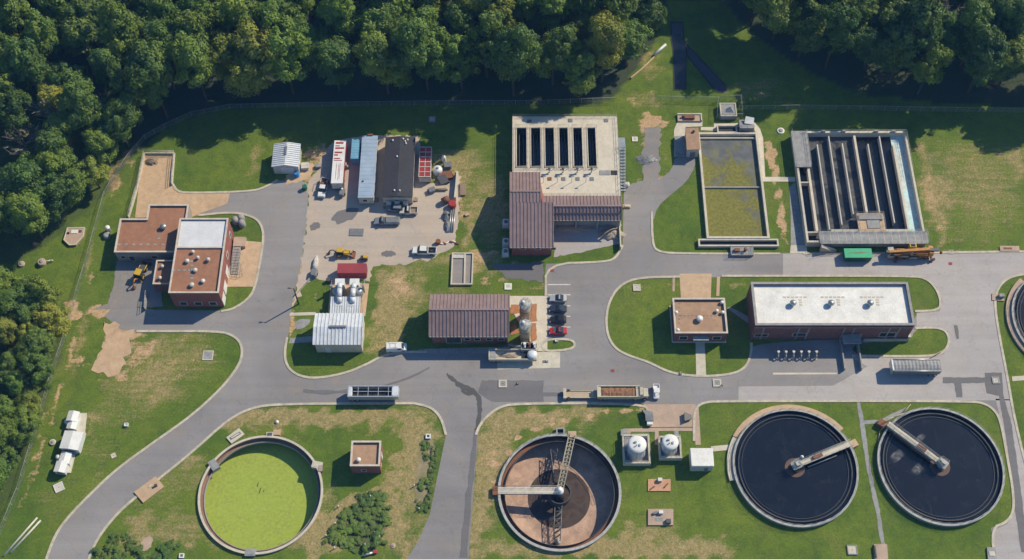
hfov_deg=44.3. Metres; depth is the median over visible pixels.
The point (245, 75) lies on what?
broadleaf tree
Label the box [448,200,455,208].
oil drum
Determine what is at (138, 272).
backhoe loader
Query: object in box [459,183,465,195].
pallet stack
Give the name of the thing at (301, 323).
path
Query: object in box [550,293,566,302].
parked car
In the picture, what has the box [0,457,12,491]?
broadleaf tree
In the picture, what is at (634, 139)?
access hatch
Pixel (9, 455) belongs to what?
broadleaf tree
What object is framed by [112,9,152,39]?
broadleaf tree
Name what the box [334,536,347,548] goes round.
shrub
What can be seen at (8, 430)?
broadleaf tree
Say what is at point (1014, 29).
broadleaf tree
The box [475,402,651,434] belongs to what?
kerb
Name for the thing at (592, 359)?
road
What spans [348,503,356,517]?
shrub
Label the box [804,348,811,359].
valve riser
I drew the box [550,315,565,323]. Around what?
parked car
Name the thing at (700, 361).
walkway
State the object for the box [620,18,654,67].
broadleaf tree
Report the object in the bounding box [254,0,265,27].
broadleaf tree
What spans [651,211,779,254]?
kerb
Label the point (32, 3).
broadleaf tree
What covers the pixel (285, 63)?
broadleaf tree
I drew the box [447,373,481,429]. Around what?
road stain
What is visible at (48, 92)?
broadleaf tree
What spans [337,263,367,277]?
shipping container
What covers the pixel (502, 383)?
access hatch
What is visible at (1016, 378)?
path
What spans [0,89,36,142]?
broadleaf tree
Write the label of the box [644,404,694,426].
forecourt
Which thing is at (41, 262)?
manhole
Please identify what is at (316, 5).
broadleaf tree
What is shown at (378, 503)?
shrub
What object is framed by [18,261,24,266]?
manhole
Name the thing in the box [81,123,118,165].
broadleaf tree
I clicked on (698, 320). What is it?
brick building
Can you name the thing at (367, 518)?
shrub
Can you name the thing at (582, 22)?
broadleaf tree
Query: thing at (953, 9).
broadleaf tree
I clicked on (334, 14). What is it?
broadleaf tree
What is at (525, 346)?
loading hopper
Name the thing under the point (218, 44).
broadleaf tree
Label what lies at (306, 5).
broadleaf tree
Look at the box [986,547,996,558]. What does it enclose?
equipment pad
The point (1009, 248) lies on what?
equipment pad
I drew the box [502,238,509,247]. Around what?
condenser unit
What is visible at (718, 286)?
path
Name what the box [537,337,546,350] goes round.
walkway
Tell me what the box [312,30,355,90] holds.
broadleaf tree
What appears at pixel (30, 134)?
broadleaf tree
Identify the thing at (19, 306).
broadleaf tree
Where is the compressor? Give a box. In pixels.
[310,268,317,277]
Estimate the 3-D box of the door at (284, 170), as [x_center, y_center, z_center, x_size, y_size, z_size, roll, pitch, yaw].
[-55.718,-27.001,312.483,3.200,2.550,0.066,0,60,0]
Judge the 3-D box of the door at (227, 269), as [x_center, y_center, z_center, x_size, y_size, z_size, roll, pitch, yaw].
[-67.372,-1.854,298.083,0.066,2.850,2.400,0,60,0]
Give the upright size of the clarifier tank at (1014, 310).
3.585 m
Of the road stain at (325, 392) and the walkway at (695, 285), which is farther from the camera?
the walkway at (695, 285)
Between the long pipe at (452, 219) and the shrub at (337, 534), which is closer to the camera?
the shrub at (337, 534)
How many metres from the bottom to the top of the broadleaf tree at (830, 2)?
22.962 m
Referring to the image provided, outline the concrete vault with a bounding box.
[719,103,736,119]
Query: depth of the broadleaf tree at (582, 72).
313.34 m
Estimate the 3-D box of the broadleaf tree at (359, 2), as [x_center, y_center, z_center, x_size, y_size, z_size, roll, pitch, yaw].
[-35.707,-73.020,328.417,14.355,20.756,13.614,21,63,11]
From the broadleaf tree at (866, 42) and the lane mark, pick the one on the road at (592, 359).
the lane mark
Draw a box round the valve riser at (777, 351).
[774,348,781,359]
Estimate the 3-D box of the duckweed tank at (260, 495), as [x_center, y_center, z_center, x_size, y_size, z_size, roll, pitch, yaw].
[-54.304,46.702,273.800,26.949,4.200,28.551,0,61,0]
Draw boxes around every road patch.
[478,380,543,401]
[625,126,661,200]
[943,372,1023,551]
[954,325,958,338]
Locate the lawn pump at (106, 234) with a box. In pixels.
[103,225,110,238]
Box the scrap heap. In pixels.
[437,174,449,185]
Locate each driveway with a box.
[92,261,162,309]
[649,157,695,218]
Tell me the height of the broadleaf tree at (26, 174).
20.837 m
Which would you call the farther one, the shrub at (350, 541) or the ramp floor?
the ramp floor
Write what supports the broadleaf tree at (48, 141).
on the ground at (968, 168)
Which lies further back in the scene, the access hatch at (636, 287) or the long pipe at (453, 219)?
the long pipe at (453, 219)
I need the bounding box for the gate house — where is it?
[738,116,754,131]
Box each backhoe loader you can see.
[132,261,150,289]
[328,248,355,257]
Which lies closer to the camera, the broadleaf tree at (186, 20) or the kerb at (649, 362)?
the kerb at (649, 362)
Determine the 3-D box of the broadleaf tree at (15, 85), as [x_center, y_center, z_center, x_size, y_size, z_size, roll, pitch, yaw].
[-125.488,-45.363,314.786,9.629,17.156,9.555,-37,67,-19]
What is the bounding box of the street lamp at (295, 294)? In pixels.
[287,287,298,304]
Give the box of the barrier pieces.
[440,240,458,244]
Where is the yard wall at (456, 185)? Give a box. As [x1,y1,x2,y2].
[454,171,457,200]
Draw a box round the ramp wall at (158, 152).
[127,150,174,217]
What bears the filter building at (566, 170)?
on the ground at (968, 168)
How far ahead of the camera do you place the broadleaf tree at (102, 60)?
307.76 m
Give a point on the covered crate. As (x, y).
(430, 190)
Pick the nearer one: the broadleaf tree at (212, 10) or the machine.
the machine
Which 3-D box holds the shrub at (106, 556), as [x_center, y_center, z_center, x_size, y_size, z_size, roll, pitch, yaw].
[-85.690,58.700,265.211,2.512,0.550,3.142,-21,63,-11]
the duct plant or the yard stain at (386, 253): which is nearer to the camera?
the duct plant
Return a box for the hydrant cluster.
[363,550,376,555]
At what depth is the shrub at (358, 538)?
267.14 m
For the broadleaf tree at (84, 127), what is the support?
on the ground at (968, 168)
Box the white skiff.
[312,255,318,268]
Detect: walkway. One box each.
[510,296,546,348]
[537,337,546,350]
[679,274,711,297]
[696,343,705,374]
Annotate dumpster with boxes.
[843,248,872,260]
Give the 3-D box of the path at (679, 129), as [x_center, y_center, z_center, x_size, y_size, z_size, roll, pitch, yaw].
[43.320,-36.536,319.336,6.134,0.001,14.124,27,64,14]
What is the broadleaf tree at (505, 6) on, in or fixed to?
on the ground at (968, 168)
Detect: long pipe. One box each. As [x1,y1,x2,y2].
[448,209,451,231]
[450,208,453,231]
[452,208,455,231]
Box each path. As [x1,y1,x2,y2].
[289,312,314,315]
[289,336,312,342]
[296,319,310,328]
[328,281,368,315]
[627,428,692,444]
[672,278,674,290]
[674,122,701,156]
[694,406,700,444]
[701,123,737,130]
[711,445,728,450]
[716,277,719,295]
[727,307,748,323]
[754,122,765,181]
[765,177,794,180]
[789,183,804,244]
[790,245,806,252]
[857,402,906,543]
[1012,376,1023,380]
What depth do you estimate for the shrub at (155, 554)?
265.35 m
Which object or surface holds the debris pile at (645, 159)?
on the road patch at (650, 172)
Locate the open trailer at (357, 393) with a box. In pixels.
[347,385,398,401]
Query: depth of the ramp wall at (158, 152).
313.73 m
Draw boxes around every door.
[128,256,135,260]
[222,291,225,305]
[224,281,226,293]
[226,266,228,277]
[280,168,293,173]
[419,178,429,181]
[446,337,461,342]
[689,152,695,156]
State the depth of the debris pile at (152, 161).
314.79 m
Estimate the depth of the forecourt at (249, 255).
300.42 m
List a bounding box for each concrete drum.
[231,216,238,224]
[237,214,244,219]
[238,219,245,227]
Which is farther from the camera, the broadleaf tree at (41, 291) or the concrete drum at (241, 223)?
the concrete drum at (241, 223)
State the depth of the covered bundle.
306.37 m
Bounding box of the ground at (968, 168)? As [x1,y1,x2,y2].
[0,0,1023,558]
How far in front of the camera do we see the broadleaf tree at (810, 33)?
319.63 m
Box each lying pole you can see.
[3,517,37,555]
[10,520,40,552]
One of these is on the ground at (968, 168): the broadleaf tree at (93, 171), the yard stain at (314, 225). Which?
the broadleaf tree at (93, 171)
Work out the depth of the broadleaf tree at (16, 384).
274.85 m
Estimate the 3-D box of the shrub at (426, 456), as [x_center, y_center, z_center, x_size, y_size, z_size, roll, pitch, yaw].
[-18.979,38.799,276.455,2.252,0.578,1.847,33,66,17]
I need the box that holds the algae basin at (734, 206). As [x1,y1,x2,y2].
[698,125,778,256]
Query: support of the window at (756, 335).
in the brick building at (850, 312)
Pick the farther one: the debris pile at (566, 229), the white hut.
the debris pile at (566, 229)
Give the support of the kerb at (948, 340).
on the ground at (968, 168)
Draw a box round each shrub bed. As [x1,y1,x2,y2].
[332,500,384,549]
[414,438,434,508]
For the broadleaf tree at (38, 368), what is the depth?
275.94 m
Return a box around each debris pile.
[144,157,157,165]
[554,225,593,233]
[597,228,626,239]
[635,154,657,164]
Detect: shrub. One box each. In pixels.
[91,546,102,558]
[100,554,110,558]
[101,543,113,554]
[106,532,119,545]
[112,545,121,558]
[117,551,127,558]
[120,532,131,541]
[124,538,137,552]
[133,544,150,558]
[150,550,162,558]
[156,543,172,558]
[165,539,180,550]
[322,528,340,543]
[328,521,347,533]
[329,534,344,542]
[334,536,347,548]
[338,506,353,528]
[338,519,357,536]
[346,538,357,552]
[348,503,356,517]
[351,514,366,534]
[352,496,364,508]
[353,508,368,520]
[354,531,365,544]
[355,492,374,506]
[360,536,379,553]
[362,511,376,523]
[363,501,382,516]
[365,520,375,537]
[367,489,387,503]
[370,530,387,544]
[374,496,391,510]
[375,509,391,521]
[375,518,391,534]
[415,477,428,490]
[415,499,426,511]
[420,440,433,450]
[423,451,430,460]
[423,504,431,512]
[428,461,436,467]
[428,465,434,473]
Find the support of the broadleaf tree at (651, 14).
on the ground at (968, 168)
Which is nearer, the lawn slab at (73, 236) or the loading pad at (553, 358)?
the loading pad at (553, 358)
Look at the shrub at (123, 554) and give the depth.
265.29 m
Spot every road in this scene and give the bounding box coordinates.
[48,180,417,558]
[407,188,1014,558]
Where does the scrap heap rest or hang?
on the yard at (424, 226)
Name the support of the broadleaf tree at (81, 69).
on the ground at (968, 168)
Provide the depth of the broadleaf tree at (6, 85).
306.68 m
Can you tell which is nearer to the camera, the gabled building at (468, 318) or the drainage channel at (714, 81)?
the gabled building at (468, 318)
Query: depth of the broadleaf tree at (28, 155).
303.71 m
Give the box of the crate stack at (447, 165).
[443,162,451,169]
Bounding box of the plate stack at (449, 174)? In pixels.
[438,170,453,179]
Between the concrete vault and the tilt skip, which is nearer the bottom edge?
the tilt skip
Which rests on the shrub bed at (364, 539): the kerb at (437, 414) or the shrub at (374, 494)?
the shrub at (374, 494)
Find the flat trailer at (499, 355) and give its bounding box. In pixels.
[489,349,536,362]
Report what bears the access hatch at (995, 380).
on the pavement at (966, 284)
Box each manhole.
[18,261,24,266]
[37,258,52,266]
[49,439,55,445]
[777,128,783,133]
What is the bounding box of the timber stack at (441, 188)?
[435,185,447,190]
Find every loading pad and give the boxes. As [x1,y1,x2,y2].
[424,344,520,352]
[497,352,559,369]
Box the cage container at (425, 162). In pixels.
[418,147,431,181]
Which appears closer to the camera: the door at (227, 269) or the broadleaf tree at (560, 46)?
the door at (227, 269)
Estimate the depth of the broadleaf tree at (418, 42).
308.31 m
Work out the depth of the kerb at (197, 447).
279.83 m
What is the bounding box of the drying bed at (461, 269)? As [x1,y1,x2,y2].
[450,253,473,285]
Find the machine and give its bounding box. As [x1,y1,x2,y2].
[360,255,367,260]
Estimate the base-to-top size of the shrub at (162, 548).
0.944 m
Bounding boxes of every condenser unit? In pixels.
[502,219,509,227]
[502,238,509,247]
[502,248,508,257]
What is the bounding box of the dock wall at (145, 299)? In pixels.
[143,290,147,310]
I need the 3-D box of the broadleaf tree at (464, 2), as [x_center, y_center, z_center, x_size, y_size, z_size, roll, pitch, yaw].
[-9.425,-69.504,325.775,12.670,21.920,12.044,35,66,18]
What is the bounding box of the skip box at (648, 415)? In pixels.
[642,409,653,421]
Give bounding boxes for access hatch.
[53,481,64,492]
[202,351,213,359]
[429,116,435,121]
[499,380,506,387]
[505,283,511,289]
[632,137,637,141]
[633,284,640,290]
[712,379,721,386]
[846,545,857,554]
[991,377,999,383]
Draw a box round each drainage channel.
[670,22,686,89]
[685,41,727,92]
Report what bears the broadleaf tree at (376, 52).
on the ground at (968, 168)
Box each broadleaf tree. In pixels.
[0,0,31,36]
[0,30,13,54]
[0,33,26,48]
[0,36,47,97]
[0,65,14,100]
[0,66,27,94]
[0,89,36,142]
[0,156,69,221]
[0,171,8,191]
[0,187,18,236]
[0,265,11,289]
[0,271,24,290]
[0,286,40,335]
[0,316,19,347]
[0,346,22,374]
[0,368,13,387]
[0,394,16,418]
[0,416,18,448]
[0,445,21,469]
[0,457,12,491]
[2,187,49,239]
[5,122,42,156]
[5,370,36,404]
[6,275,36,302]
[8,387,43,416]
[9,403,43,448]
[14,325,56,359]
[16,150,38,179]
[16,321,42,347]
[19,352,55,390]
[20,7,60,64]
[21,61,57,91]
[25,94,59,124]
[26,0,38,12]
[26,274,64,311]
[30,301,71,339]
[34,0,81,37]
[35,129,72,155]
[36,83,63,112]
[36,149,86,209]
[39,111,76,149]
[45,61,93,86]
[53,69,104,135]
[57,15,100,77]
[58,95,97,136]
[63,0,110,48]
[68,0,123,10]
[73,154,110,187]
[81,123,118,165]
[87,47,122,90]
[93,96,141,146]
[95,0,142,71]
[101,97,123,138]
[106,69,147,124]
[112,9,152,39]
[117,0,148,20]
[123,38,175,117]
[131,19,176,89]
[133,0,173,21]
[147,0,181,38]
[168,26,218,100]
[171,8,212,44]
[174,0,217,29]
[202,28,236,80]
[204,0,234,37]
[215,0,259,37]
[218,18,276,97]
[250,0,305,39]
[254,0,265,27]
[260,25,312,94]
[284,0,317,28]
[289,16,338,69]
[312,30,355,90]
[313,0,354,26]
[315,0,361,41]
[346,0,401,40]
[352,30,413,93]
[353,0,369,7]
[368,0,414,18]
[384,16,407,66]
[391,16,452,90]
[402,2,444,36]
[412,0,446,18]
[437,34,482,90]
[443,2,478,39]
[447,0,482,17]
[465,9,504,78]
[466,0,517,29]
[485,22,542,96]
[511,0,537,25]
[529,22,581,85]
[535,0,576,38]
[561,8,601,50]
[562,48,602,99]
[563,0,604,14]
[584,9,625,82]
[600,0,639,21]
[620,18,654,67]
[627,0,667,37]
[750,0,807,41]
[789,0,826,57]
[807,0,850,21]
[818,2,862,68]
[839,0,879,51]
[851,22,892,68]
[869,0,945,78]
[874,0,918,32]
[909,41,955,94]
[918,9,963,64]
[921,0,952,33]
[935,0,965,10]
[945,1,966,26]
[950,0,1001,66]
[963,27,1010,93]
[983,0,1015,39]
[989,35,1023,87]
[993,0,1023,42]
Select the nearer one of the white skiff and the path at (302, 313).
the path at (302, 313)
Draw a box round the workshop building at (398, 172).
[382,136,417,207]
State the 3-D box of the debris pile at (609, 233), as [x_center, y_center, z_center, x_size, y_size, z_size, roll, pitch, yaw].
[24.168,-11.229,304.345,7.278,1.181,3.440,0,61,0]
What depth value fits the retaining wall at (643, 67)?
329.44 m
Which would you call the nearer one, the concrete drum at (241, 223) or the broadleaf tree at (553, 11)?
the concrete drum at (241, 223)
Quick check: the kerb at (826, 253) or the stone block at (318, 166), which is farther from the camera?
the stone block at (318, 166)
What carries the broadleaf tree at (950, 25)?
on the ground at (968, 168)
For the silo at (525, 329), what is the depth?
285.53 m
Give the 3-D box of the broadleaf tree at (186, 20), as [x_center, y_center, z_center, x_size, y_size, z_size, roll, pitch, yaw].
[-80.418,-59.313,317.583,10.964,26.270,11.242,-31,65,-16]
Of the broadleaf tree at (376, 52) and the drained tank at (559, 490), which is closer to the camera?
the drained tank at (559, 490)
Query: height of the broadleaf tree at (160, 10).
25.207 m
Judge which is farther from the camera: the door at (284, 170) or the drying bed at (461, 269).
the door at (284, 170)
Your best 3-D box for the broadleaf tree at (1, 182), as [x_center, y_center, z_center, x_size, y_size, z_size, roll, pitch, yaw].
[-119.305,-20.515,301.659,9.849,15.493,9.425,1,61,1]
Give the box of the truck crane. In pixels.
[886,244,942,262]
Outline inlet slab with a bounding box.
[677,113,701,121]
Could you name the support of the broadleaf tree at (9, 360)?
on the ground at (968, 168)
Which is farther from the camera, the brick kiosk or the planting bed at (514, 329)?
the planting bed at (514, 329)
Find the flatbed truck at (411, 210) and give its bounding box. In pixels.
[399,205,417,215]
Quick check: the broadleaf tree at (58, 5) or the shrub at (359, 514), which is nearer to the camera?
the shrub at (359, 514)
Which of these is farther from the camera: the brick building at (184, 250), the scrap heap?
the scrap heap
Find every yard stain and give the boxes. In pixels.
[310,222,320,230]
[331,208,358,223]
[381,250,395,256]
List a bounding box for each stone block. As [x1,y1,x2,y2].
[315,163,320,168]
[622,204,630,208]
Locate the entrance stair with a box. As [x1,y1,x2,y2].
[230,237,246,274]
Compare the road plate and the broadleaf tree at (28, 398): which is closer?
the broadleaf tree at (28, 398)
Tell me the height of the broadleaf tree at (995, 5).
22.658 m
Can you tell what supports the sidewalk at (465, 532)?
on the road at (592, 359)
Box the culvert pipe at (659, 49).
[653,43,666,55]
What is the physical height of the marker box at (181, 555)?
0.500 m
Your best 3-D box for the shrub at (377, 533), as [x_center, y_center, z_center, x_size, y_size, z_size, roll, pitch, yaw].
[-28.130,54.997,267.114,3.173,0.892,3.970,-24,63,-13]
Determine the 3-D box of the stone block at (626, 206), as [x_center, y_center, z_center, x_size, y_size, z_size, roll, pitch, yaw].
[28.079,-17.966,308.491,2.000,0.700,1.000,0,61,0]
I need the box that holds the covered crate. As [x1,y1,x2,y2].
[427,186,435,193]
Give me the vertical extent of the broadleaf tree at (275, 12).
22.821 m
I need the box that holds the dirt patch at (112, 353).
[91,321,133,376]
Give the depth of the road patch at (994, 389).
280.15 m
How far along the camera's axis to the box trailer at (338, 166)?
311.02 m
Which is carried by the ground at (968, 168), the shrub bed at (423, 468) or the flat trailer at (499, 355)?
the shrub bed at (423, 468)
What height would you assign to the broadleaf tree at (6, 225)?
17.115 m
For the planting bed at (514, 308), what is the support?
on the walkway at (541, 315)
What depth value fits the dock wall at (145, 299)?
294.92 m
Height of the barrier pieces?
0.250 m
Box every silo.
[519,297,531,319]
[519,318,531,341]
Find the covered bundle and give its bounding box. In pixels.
[442,210,450,232]
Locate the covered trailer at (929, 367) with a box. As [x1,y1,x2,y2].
[889,359,941,375]
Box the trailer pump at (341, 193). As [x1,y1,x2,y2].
[338,188,345,196]
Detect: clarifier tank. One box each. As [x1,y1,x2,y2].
[727,405,858,527]
[876,404,1005,526]
[1005,278,1023,352]
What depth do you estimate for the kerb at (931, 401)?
282.93 m
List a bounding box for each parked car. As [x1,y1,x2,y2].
[385,203,403,211]
[549,304,566,312]
[549,327,566,334]
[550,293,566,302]
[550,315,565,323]
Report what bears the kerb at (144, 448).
on the ground at (968, 168)
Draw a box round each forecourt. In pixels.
[227,241,261,286]
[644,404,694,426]
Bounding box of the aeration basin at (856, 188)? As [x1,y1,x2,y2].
[790,129,929,251]
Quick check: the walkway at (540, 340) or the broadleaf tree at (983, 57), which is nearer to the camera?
the walkway at (540, 340)
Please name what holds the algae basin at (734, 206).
on the ground at (968, 168)
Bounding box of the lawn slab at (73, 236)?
[63,227,85,245]
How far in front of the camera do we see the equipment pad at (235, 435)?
278.74 m
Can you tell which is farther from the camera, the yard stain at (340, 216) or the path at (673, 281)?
the yard stain at (340, 216)
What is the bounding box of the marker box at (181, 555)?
[179,553,184,558]
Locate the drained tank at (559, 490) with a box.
[493,428,620,551]
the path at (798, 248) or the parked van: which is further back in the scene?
the path at (798, 248)
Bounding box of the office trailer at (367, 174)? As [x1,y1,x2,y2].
[358,134,378,203]
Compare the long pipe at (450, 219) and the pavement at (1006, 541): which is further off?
the long pipe at (450, 219)
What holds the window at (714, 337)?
in the brick building at (698, 320)
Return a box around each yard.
[292,134,461,306]
[492,261,543,281]
[554,221,620,256]
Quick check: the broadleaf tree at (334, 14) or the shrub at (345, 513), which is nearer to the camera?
the shrub at (345, 513)
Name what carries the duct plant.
on the path at (346, 293)
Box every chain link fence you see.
[0,302,73,535]
[72,124,163,300]
[163,97,614,127]
[649,95,719,101]
[716,95,742,118]
[738,105,1022,111]
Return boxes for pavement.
[738,252,1023,399]
[994,399,1023,558]
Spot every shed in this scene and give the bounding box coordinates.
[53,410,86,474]
[271,142,301,173]
[312,313,364,352]
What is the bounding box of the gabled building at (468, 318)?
[429,294,508,342]
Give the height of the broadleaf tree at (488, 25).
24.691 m
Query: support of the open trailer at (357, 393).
on the road at (257, 323)
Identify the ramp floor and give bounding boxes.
[135,155,229,217]
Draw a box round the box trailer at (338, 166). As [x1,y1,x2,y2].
[331,140,346,188]
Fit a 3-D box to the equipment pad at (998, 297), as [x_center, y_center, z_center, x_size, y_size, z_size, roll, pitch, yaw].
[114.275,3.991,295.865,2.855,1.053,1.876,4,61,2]
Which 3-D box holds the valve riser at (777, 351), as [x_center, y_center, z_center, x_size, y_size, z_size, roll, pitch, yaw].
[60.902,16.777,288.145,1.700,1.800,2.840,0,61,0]
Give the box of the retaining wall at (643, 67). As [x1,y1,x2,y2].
[631,56,654,78]
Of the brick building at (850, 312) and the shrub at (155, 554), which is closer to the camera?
the shrub at (155, 554)
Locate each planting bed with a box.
[510,304,519,313]
[511,325,518,334]
[530,304,536,321]
[531,323,536,341]
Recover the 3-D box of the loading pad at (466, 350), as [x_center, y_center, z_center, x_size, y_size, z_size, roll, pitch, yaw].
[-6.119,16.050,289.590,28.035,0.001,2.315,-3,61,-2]
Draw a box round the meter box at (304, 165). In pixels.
[301,162,308,169]
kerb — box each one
[45,330,242,558]
[87,402,367,558]
[172,179,277,193]
[198,212,263,311]
[284,337,426,378]
[368,402,414,404]
[414,402,446,434]
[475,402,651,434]
[541,338,575,351]
[545,245,623,295]
[605,276,752,376]
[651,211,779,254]
[693,400,1014,546]
[722,275,941,311]
[803,250,1023,254]
[852,326,949,356]
[994,273,1023,460]
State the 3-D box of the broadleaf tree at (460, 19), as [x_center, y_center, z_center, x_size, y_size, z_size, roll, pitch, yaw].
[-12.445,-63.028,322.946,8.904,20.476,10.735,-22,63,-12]
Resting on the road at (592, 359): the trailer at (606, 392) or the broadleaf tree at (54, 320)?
the trailer at (606, 392)
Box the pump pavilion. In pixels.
[674,128,699,156]
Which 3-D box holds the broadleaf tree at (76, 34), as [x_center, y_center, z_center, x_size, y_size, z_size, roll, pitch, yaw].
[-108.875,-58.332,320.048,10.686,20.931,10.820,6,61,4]
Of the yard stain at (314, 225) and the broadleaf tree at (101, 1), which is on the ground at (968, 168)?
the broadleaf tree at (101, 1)
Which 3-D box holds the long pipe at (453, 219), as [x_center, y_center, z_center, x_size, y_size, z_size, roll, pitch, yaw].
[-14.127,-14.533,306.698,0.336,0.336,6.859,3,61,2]
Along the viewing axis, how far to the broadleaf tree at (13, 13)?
314.76 m
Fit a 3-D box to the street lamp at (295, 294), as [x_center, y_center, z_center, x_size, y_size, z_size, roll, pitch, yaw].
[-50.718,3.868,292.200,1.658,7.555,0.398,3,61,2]
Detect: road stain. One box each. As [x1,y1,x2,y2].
[303,367,429,394]
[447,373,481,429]
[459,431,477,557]
[461,386,472,395]
[491,391,562,396]
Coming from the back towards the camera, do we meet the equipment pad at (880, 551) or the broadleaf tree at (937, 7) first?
the broadleaf tree at (937, 7)
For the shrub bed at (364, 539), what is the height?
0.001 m
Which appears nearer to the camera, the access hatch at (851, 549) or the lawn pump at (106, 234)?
the access hatch at (851, 549)
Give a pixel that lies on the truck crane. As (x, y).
(912, 251)
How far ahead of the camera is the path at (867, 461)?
276.78 m
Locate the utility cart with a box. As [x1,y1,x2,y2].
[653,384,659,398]
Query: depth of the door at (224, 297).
294.06 m
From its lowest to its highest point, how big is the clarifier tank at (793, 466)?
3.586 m
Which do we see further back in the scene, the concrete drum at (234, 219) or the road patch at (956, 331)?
the concrete drum at (234, 219)
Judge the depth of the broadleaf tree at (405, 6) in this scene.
319.36 m
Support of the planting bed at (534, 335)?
on the walkway at (541, 315)
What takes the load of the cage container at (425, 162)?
on the yard at (424, 226)
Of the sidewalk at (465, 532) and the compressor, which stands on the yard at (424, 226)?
the compressor
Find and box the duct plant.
[329,279,364,312]
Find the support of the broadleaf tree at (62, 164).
on the ground at (968, 168)
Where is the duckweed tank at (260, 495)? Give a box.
[198,430,322,556]
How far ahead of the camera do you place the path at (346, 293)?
296.67 m
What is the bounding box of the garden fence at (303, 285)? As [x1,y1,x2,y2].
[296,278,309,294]
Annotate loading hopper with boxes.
[510,342,536,352]
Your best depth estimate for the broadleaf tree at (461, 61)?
314.52 m
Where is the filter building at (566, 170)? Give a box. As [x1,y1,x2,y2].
[510,114,625,254]
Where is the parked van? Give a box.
[386,342,406,352]
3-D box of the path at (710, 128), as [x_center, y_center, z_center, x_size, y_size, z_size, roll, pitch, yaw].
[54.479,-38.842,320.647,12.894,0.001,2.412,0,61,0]
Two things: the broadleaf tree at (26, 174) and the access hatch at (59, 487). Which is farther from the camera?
the broadleaf tree at (26, 174)
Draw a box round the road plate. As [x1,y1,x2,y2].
[349,228,363,235]
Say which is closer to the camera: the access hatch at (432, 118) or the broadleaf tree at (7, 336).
the broadleaf tree at (7, 336)
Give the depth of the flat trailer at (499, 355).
287.14 m
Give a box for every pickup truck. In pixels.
[317,175,328,197]
[374,216,399,225]
[412,245,436,255]
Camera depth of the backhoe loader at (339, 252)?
300.95 m
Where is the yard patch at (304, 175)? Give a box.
[286,163,314,184]
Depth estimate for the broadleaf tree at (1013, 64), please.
314.36 m
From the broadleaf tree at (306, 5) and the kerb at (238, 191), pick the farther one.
the broadleaf tree at (306, 5)
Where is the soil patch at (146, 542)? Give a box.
[141,536,152,550]
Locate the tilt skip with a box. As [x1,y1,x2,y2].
[684,412,691,421]
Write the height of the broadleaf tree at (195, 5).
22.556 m
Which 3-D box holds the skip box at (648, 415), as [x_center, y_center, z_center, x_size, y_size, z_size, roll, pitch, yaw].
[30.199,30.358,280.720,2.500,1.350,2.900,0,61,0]
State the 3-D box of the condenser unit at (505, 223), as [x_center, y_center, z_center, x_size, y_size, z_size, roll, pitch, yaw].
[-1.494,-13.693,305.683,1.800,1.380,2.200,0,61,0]
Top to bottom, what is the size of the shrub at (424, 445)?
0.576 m
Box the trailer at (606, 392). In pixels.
[563,385,647,400]
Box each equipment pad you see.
[134,476,163,502]
[226,428,244,443]
[648,478,670,490]
[648,509,672,525]
[874,544,887,558]
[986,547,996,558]
[992,293,1004,300]
[999,246,1019,250]
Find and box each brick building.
[114,204,233,306]
[669,298,727,342]
[746,282,914,370]
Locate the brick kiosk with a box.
[350,441,382,472]
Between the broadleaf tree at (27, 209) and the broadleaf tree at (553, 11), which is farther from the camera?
the broadleaf tree at (553, 11)
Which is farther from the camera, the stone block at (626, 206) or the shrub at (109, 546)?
the stone block at (626, 206)
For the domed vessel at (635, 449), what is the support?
on the ground at (968, 168)
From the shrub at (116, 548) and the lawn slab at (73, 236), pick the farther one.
the lawn slab at (73, 236)
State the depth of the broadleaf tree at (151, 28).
307.64 m
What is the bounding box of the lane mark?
[773,373,836,374]
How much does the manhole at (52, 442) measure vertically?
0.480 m
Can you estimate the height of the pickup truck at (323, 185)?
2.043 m
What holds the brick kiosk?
on the ground at (968, 168)
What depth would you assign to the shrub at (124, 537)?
267.50 m
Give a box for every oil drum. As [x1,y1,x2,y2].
[294,171,299,177]
[441,196,449,203]
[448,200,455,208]
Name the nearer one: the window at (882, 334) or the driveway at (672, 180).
the window at (882, 334)
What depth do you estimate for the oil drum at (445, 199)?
308.08 m
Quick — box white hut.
[689,448,713,470]
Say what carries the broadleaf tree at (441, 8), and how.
on the ground at (968, 168)
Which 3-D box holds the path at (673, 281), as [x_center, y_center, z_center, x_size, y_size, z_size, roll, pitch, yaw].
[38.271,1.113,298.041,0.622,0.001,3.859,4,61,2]
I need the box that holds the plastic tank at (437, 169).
[433,165,441,175]
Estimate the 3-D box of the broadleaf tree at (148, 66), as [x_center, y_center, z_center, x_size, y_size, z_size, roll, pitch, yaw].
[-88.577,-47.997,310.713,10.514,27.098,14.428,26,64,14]
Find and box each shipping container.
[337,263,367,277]
[351,139,360,163]
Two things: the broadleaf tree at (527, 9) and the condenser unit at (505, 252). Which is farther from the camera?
the broadleaf tree at (527, 9)
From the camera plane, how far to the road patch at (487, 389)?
284.61 m
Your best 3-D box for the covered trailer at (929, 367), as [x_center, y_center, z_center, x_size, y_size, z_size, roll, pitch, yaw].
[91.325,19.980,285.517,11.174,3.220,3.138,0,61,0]
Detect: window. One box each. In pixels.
[679,336,687,339]
[712,336,721,339]
[754,334,768,336]
[792,333,806,335]
[878,332,896,336]
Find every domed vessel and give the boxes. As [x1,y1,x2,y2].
[620,429,650,465]
[658,431,681,460]

